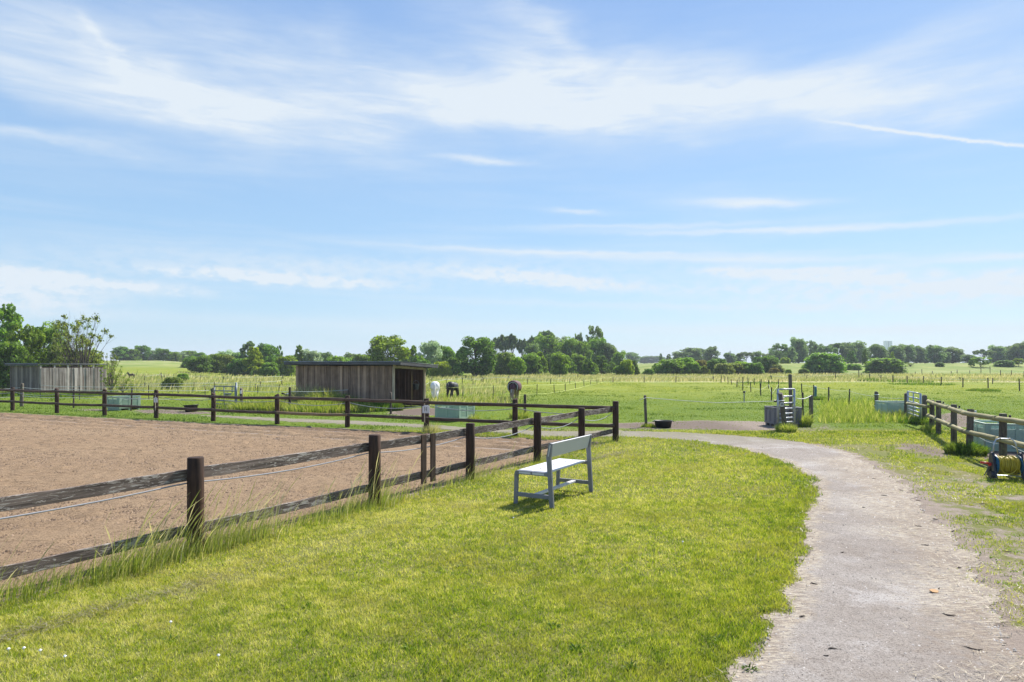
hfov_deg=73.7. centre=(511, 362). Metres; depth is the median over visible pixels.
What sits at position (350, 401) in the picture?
weed patch
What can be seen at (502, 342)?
tree
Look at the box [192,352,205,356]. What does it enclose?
tree
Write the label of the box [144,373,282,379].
electric fence
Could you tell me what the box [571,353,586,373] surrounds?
tree
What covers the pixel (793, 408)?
field gate
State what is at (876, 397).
fence post
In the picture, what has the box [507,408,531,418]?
weed clump
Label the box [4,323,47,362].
tree
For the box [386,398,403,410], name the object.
weed patch
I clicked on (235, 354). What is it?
bush
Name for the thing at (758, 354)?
tree
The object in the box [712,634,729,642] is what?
leaf rosette
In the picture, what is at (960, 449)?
weed clump
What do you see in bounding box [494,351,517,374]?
bush
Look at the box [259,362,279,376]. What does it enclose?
bush
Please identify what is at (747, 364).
bush
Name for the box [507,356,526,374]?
tree
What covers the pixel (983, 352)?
tree
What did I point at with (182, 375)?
bush
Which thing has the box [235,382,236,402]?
fence post
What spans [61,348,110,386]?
bush
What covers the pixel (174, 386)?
electric fence
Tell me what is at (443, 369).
bush
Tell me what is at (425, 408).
letter sign
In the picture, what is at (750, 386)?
electric fence
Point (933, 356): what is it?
tree
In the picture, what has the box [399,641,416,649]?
leaf rosette
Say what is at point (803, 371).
bush
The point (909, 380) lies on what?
nettle patch
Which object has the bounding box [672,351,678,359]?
tree
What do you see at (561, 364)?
tree
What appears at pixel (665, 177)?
sky
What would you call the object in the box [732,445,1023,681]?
pebbles
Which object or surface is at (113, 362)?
tree
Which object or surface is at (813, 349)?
tree
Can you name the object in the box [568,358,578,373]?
tree
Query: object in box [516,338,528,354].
tree
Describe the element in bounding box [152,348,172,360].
tree
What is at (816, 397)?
nettle patch
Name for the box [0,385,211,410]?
electric fence
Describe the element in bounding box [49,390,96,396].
nettle patch
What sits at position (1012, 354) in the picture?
tree
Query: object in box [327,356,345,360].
bush
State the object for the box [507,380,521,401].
horse
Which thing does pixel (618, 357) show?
tree
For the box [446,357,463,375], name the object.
bush
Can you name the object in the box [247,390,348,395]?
electric fence
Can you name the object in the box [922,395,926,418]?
fence post
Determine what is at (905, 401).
fence post
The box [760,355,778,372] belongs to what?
tree
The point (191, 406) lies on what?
feed tub
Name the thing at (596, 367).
tree
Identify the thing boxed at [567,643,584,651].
leaf rosette
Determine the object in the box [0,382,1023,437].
paddock grass
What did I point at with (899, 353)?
tree
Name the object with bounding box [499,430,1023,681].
loose straw
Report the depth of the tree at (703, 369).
113.56 m
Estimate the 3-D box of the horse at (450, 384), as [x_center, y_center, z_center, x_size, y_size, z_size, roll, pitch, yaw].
[-3.510,1.663,40.662,0.559,1.096,2.019,0,0,14]
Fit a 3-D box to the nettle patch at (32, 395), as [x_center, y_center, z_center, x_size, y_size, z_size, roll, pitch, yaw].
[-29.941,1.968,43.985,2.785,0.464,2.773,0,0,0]
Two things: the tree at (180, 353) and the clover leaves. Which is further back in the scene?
the tree at (180, 353)
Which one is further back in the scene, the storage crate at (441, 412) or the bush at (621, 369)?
the bush at (621, 369)
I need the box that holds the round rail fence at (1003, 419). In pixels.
[906,399,1023,455]
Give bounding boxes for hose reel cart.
[980,438,1023,478]
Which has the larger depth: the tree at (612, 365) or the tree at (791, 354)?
the tree at (791, 354)
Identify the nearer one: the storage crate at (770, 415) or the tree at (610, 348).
the storage crate at (770, 415)
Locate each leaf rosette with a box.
[161,634,179,642]
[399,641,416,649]
[546,620,561,629]
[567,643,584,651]
[622,660,637,671]
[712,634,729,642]
[742,662,759,672]
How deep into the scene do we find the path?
6.46 m
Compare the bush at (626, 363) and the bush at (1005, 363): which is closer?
the bush at (626, 363)
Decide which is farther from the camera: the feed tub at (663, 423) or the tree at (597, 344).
the tree at (597, 344)
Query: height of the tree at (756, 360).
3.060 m
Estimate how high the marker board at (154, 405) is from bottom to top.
0.600 m
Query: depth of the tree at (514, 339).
174.10 m
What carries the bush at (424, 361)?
on the ground at (940, 505)
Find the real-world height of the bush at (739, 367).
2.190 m
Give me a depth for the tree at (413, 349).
127.40 m
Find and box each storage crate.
[107,395,140,410]
[435,405,474,421]
[764,406,801,426]
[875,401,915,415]
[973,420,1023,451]
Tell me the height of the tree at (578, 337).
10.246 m
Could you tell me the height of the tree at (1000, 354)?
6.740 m
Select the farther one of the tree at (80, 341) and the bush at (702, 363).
the bush at (702, 363)
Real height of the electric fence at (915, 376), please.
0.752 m
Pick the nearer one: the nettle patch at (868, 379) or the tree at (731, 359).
the nettle patch at (868, 379)
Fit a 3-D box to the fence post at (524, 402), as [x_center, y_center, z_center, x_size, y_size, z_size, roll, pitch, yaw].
[0.521,1.798,27.500,0.116,1.046,0.125,0,0,-25]
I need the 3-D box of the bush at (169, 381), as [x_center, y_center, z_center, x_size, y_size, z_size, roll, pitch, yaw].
[-27.861,1.689,55.965,1.936,1.076,1.799,0,0,-31]
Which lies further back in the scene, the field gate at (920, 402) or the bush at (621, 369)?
the bush at (621, 369)
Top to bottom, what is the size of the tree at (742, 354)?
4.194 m
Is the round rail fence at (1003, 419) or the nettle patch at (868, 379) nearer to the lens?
the round rail fence at (1003, 419)
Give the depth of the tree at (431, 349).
118.96 m
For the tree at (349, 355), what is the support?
on the ground at (940, 505)
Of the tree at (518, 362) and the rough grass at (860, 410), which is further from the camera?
the tree at (518, 362)
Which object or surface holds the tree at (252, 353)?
on the ground at (940, 505)
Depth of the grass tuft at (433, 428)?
21.46 m
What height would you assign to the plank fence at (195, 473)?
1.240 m
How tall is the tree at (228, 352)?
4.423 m
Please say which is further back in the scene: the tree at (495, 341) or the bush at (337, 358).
the tree at (495, 341)
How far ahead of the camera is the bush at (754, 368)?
115.06 m
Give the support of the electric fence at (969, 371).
on the ground at (940, 505)
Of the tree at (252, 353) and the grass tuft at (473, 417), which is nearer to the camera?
the grass tuft at (473, 417)
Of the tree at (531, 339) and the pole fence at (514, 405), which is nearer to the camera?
the pole fence at (514, 405)
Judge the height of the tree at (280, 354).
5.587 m
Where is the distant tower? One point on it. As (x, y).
(886, 344)
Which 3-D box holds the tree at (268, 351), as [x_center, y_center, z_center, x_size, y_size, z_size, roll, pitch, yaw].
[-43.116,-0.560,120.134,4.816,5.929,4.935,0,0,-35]
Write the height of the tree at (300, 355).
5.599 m
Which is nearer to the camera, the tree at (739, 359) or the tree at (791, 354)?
the tree at (791, 354)
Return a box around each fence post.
[20,383,23,406]
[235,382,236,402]
[288,387,290,404]
[390,392,391,413]
[523,394,525,414]
[644,395,646,423]
[778,392,786,424]
[788,374,792,425]
[802,392,803,414]
[809,395,812,418]
[874,391,878,407]
[904,393,906,413]
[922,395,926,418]
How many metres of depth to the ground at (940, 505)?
8.99 m
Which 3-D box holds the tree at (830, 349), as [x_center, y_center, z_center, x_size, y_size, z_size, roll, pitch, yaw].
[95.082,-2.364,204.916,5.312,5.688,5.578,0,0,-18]
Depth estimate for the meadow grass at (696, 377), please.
80.99 m
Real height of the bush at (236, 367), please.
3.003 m
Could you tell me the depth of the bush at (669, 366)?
116.37 m
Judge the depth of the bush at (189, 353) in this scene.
212.47 m
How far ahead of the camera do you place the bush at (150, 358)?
212.27 m
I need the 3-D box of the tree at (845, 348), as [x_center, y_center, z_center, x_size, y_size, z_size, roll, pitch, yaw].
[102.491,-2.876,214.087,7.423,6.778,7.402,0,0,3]
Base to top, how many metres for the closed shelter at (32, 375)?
2.162 m
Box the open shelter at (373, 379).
[284,361,437,405]
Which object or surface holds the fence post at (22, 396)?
on the ground at (940, 505)
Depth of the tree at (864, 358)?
159.80 m
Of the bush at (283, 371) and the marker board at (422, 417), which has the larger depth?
the bush at (283, 371)
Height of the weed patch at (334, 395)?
1.175 m
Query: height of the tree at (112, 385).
2.193 m
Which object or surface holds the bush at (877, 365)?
on the ground at (940, 505)
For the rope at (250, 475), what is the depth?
8.42 m
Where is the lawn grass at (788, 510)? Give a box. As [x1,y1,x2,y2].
[0,428,1023,681]
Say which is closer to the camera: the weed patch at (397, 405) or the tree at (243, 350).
the weed patch at (397, 405)
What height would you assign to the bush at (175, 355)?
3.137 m
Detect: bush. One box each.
[0,342,31,388]
[44,344,70,366]
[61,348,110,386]
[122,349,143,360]
[144,350,157,360]
[160,377,183,388]
[165,351,182,361]
[177,373,189,380]
[180,356,194,367]
[181,350,196,361]
[207,354,225,372]
[226,358,252,375]
[232,352,240,357]
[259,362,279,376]
[274,356,297,375]
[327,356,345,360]
[351,353,369,360]
[412,355,423,362]
[416,359,430,375]
[428,361,452,377]
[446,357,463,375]
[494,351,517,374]
[612,365,632,375]
[618,359,634,374]
[641,369,654,374]
[654,359,685,374]
[678,357,696,365]
[684,362,700,373]
[696,360,708,370]
[706,358,727,373]
[712,363,735,374]
[729,363,745,373]
[736,362,751,372]
[745,363,763,374]
[769,364,784,373]
[769,368,778,373]
[779,357,790,363]
[798,368,809,373]
[801,352,847,373]
[845,364,862,369]
[861,357,908,373]
[935,362,944,366]
[993,360,1015,366]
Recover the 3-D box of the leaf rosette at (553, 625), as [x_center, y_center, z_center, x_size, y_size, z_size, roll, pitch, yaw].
[0.346,2.179,5.662,0.153,0.042,0.156,0,0,0]
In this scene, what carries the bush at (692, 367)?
on the ground at (940, 505)
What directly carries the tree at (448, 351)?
on the ground at (940, 505)
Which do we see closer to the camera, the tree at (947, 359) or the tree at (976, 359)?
the tree at (976, 359)
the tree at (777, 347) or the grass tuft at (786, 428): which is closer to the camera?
the grass tuft at (786, 428)
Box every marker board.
[153,395,155,409]
[421,403,424,422]
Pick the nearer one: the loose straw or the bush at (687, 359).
the loose straw
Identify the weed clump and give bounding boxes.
[72,399,89,403]
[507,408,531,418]
[795,406,815,426]
[897,416,924,423]
[908,415,935,424]
[941,439,992,456]
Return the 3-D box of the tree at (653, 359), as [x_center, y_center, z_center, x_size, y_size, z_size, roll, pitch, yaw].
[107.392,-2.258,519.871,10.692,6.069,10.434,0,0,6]
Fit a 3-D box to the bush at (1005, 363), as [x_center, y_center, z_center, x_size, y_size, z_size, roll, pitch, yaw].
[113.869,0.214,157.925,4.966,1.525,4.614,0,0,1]
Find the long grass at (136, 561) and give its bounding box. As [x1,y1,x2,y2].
[0,430,632,609]
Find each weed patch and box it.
[227,399,271,410]
[246,399,296,410]
[282,400,344,412]
[283,382,328,403]
[299,386,350,404]
[332,392,367,405]
[344,401,376,412]
[354,402,389,411]
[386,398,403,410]
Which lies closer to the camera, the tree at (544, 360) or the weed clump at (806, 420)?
the weed clump at (806, 420)
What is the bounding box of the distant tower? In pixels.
[883,341,891,350]
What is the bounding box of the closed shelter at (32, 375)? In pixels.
[5,363,106,392]
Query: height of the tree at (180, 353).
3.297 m
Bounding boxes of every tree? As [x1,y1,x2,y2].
[0,302,23,343]
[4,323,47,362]
[22,321,65,365]
[48,311,114,366]
[50,320,96,365]
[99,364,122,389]
[100,351,120,382]
[110,346,128,360]
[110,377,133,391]
[134,345,151,360]
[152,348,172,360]
[174,352,188,361]
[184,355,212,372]
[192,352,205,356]
[215,349,232,355]
[219,354,234,372]
[238,341,254,358]
[242,346,264,375]
[255,343,279,365]
[275,345,284,367]
[294,345,305,360]
[302,348,323,360]
[318,352,332,358]
[343,352,354,358]
[366,335,410,368]
[407,345,417,361]
[417,340,442,363]
[439,346,455,361]
[453,336,497,375]
[491,337,501,351]
[496,334,512,352]
[503,333,517,352]
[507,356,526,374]
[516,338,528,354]
[521,352,540,374]
[523,342,539,363]
[526,364,542,374]
[527,336,534,343]
[532,334,558,371]
[534,330,554,339]
[535,351,548,373]
[542,354,552,373]
[549,336,565,359]
[550,351,571,374]
[557,336,577,361]
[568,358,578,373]
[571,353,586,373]
[572,332,582,349]
[574,341,592,362]
[579,359,596,374]
[586,325,603,353]
[587,337,608,367]
[592,362,598,372]
[595,355,610,373]
[601,343,617,368]
[606,362,615,373]
[610,350,626,365]
[625,352,640,364]
[632,360,639,374]
[638,356,649,363]
[646,356,657,362]
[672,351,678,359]
[677,347,702,360]
[698,366,711,374]
[703,346,720,360]
[723,352,736,362]
[734,355,745,361]
[736,352,754,361]
[750,351,761,361]
[752,356,761,362]
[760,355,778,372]
[768,343,790,361]
[782,347,797,362]
[790,337,808,362]
[801,340,817,356]
[817,345,837,352]
[828,343,849,354]
[838,342,857,362]
[845,351,857,363]
[851,340,866,362]
[861,349,868,364]
[866,344,888,359]
[886,344,906,361]
[903,344,916,362]
[905,346,927,362]
[923,345,947,363]
[942,346,964,362]
[942,352,950,363]
[960,354,974,362]
[968,358,974,366]
[971,356,991,366]
[972,349,996,356]
[987,345,1007,362]
[1005,342,1023,362]
[1011,358,1023,366]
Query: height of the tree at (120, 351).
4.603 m
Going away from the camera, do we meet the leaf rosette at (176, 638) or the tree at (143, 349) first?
the leaf rosette at (176, 638)
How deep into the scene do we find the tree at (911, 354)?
221.25 m
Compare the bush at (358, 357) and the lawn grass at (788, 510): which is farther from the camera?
the bush at (358, 357)
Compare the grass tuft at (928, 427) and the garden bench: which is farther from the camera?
the grass tuft at (928, 427)
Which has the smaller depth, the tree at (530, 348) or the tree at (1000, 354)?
the tree at (530, 348)
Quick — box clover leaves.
[0,477,1023,681]
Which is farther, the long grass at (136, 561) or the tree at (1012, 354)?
the tree at (1012, 354)
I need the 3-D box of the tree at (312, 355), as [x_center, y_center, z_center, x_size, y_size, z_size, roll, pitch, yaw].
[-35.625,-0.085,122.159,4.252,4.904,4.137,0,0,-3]
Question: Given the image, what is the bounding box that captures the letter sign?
[422,405,429,412]
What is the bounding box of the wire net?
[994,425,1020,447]
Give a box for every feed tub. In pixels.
[183,404,197,411]
[652,420,673,427]
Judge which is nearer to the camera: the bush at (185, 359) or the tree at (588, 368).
the tree at (588, 368)
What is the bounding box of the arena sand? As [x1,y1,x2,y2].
[0,413,596,599]
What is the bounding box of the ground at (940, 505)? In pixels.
[0,361,1023,681]
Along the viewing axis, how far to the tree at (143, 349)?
210.04 m
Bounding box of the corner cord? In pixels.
[640,397,769,402]
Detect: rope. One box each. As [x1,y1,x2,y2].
[0,392,564,413]
[0,412,612,519]
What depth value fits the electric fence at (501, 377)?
69.82 m
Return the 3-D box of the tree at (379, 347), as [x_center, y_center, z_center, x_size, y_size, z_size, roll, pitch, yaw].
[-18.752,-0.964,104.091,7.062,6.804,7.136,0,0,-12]
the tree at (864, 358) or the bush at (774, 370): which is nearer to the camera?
the bush at (774, 370)
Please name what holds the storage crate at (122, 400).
on the ground at (940, 505)
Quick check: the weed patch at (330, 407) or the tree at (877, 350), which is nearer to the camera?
the weed patch at (330, 407)
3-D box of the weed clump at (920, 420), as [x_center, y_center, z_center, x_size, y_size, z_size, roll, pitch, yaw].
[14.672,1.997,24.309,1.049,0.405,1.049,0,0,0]
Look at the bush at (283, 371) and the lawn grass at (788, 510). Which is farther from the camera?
the bush at (283, 371)
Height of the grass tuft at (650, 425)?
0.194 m
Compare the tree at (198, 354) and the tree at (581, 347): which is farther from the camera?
the tree at (198, 354)
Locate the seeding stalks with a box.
[0,442,531,599]
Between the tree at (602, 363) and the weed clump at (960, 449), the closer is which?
the weed clump at (960, 449)
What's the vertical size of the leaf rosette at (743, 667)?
0.041 m
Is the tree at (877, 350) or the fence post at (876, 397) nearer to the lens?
the fence post at (876, 397)
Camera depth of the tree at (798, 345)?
221.46 m
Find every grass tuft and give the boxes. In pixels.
[422,422,441,432]
[467,413,480,418]
[641,423,654,427]
[773,421,798,432]
[918,421,943,431]
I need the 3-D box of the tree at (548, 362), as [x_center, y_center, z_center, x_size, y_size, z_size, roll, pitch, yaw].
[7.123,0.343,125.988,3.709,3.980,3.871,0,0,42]
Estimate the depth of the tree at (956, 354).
221.38 m
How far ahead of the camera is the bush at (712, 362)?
125.08 m
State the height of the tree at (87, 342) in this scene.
6.683 m
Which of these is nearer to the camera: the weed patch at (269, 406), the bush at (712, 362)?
the weed patch at (269, 406)
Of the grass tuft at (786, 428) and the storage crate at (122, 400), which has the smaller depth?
the grass tuft at (786, 428)
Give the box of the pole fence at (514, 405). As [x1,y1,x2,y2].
[0,387,614,435]
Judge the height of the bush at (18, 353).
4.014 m
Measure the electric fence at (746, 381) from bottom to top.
1.196 m
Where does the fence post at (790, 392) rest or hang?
on the ground at (940, 505)
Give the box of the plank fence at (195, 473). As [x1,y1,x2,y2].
[0,401,618,580]
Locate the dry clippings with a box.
[0,449,631,641]
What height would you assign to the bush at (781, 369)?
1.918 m
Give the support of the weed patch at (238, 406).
on the ground at (940, 505)
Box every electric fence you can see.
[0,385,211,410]
[40,385,282,398]
[123,382,279,392]
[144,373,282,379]
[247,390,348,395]
[427,377,569,386]
[440,377,612,398]
[721,375,778,400]
[724,377,761,389]
[771,370,1019,390]
[773,373,992,383]
[801,383,900,403]
[915,368,1011,374]
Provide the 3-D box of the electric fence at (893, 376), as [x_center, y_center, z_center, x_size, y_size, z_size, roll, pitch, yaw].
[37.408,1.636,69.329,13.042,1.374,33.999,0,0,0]
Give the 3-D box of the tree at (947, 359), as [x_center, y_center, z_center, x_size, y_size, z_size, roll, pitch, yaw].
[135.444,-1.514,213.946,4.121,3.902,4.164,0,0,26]
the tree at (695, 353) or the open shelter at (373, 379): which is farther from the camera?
the tree at (695, 353)
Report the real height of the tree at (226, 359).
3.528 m
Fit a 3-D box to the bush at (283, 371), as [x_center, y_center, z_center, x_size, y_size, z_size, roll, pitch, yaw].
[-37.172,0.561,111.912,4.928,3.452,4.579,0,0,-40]
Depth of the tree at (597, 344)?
163.51 m
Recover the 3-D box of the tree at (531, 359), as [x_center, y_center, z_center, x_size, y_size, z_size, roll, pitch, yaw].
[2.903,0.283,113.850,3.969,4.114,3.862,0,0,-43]
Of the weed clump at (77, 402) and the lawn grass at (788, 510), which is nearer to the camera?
the lawn grass at (788, 510)
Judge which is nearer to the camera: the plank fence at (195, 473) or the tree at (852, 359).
the plank fence at (195, 473)
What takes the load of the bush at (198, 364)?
on the ground at (940, 505)
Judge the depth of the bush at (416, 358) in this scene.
111.43 m
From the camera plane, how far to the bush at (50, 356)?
61.11 m
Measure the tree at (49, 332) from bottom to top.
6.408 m
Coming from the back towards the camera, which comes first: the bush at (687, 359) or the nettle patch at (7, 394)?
the bush at (687, 359)
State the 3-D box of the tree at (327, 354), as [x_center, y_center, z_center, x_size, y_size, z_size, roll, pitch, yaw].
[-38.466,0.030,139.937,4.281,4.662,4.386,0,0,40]
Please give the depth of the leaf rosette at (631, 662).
4.91 m
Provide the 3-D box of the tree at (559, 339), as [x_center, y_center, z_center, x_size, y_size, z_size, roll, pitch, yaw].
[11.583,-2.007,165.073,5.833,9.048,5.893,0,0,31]
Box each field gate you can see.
[214,386,234,404]
[776,388,795,422]
[907,391,921,417]
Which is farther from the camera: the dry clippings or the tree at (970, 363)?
the tree at (970, 363)
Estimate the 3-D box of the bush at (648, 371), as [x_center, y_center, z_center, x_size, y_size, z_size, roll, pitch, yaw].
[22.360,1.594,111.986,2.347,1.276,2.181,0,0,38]
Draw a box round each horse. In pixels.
[430,381,439,398]
[446,381,458,397]
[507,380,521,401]
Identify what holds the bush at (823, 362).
on the ground at (940, 505)
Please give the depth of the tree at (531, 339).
174.43 m
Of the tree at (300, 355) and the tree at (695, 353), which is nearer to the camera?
the tree at (300, 355)
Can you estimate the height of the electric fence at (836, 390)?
1.027 m
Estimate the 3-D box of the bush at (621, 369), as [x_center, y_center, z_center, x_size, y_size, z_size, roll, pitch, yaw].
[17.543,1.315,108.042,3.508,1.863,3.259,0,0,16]
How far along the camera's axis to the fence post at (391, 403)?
29.11 m
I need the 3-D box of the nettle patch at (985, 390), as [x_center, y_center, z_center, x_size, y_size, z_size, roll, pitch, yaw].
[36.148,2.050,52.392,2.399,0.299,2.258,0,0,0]
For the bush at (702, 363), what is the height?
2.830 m
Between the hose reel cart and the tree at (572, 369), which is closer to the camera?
the hose reel cart
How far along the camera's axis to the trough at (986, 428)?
16.97 m
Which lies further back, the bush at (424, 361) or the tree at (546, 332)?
the tree at (546, 332)
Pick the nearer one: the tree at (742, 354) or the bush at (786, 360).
the bush at (786, 360)
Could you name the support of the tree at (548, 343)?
on the ground at (940, 505)
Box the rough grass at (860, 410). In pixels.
[206,391,935,423]
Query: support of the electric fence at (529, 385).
on the ground at (940, 505)
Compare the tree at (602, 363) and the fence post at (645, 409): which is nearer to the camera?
the fence post at (645, 409)
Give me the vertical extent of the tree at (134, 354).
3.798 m
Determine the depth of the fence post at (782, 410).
21.94 m
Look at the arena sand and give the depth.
14.02 m
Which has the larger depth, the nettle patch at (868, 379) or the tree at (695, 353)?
the tree at (695, 353)
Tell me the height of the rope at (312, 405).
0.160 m
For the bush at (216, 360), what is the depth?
116.42 m
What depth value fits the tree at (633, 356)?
328.27 m
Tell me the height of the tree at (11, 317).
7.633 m
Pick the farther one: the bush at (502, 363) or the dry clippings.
the bush at (502, 363)
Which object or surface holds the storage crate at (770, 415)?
on the ground at (940, 505)
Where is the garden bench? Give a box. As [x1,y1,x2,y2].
[513,434,592,508]
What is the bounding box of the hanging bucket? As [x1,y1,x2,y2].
[413,380,418,389]
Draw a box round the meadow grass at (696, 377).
[106,369,1023,404]
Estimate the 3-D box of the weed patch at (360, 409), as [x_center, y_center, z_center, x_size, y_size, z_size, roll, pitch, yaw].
[-6.874,1.926,30.612,1.756,0.548,1.769,0,0,0]
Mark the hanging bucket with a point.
(415, 386)
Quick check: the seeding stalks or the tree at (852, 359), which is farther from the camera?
the tree at (852, 359)
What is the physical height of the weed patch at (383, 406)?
0.577 m
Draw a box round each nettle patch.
[0,391,33,396]
[24,392,69,397]
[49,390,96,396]
[738,381,795,383]
[813,396,826,399]
[857,378,878,381]
[876,378,933,381]
[888,382,954,385]
[966,388,1000,391]
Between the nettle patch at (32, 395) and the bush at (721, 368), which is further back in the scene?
the bush at (721, 368)
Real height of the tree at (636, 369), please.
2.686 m
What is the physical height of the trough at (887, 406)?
0.611 m
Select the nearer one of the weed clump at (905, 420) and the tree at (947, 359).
the weed clump at (905, 420)
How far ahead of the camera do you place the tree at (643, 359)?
517.50 m
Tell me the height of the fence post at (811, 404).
1.142 m
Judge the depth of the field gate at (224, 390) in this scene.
33.00 m
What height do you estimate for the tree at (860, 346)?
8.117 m
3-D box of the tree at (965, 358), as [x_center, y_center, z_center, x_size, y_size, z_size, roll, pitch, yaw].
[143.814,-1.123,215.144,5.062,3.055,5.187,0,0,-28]
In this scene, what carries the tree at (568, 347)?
on the ground at (940, 505)
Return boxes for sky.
[0,0,1023,362]
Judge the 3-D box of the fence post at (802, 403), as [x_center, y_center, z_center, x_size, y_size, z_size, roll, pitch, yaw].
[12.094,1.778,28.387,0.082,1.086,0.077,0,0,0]
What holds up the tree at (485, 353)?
on the ground at (940, 505)
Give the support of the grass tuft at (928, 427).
on the ground at (940, 505)
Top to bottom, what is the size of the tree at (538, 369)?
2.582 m
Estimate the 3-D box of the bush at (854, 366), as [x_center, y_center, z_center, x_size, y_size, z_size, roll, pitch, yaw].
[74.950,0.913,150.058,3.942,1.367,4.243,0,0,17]
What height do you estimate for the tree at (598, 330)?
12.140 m
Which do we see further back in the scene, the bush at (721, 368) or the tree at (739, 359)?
the tree at (739, 359)
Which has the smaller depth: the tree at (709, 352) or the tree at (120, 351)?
the tree at (120, 351)
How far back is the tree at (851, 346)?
221.81 m
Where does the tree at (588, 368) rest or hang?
on the ground at (940, 505)
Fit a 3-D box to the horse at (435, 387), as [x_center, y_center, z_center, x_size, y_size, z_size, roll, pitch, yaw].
[-4.453,1.643,39.668,0.581,1.138,2.096,0,0,-4]
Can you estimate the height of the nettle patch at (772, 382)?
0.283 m
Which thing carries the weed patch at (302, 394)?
on the ground at (940, 505)
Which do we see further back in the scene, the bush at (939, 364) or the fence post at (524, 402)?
the bush at (939, 364)
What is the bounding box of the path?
[217,416,1023,681]
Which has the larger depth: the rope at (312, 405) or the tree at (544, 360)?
the tree at (544, 360)
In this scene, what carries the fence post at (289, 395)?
on the ground at (940, 505)
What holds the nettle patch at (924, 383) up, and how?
on the ground at (940, 505)
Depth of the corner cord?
23.19 m
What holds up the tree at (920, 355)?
on the ground at (940, 505)
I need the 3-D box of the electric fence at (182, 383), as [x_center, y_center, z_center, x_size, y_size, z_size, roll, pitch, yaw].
[-23.553,1.882,50.884,12.152,0.880,3.773,0,0,-14]
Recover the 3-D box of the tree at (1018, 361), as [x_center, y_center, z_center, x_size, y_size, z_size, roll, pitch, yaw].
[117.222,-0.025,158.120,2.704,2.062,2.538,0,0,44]

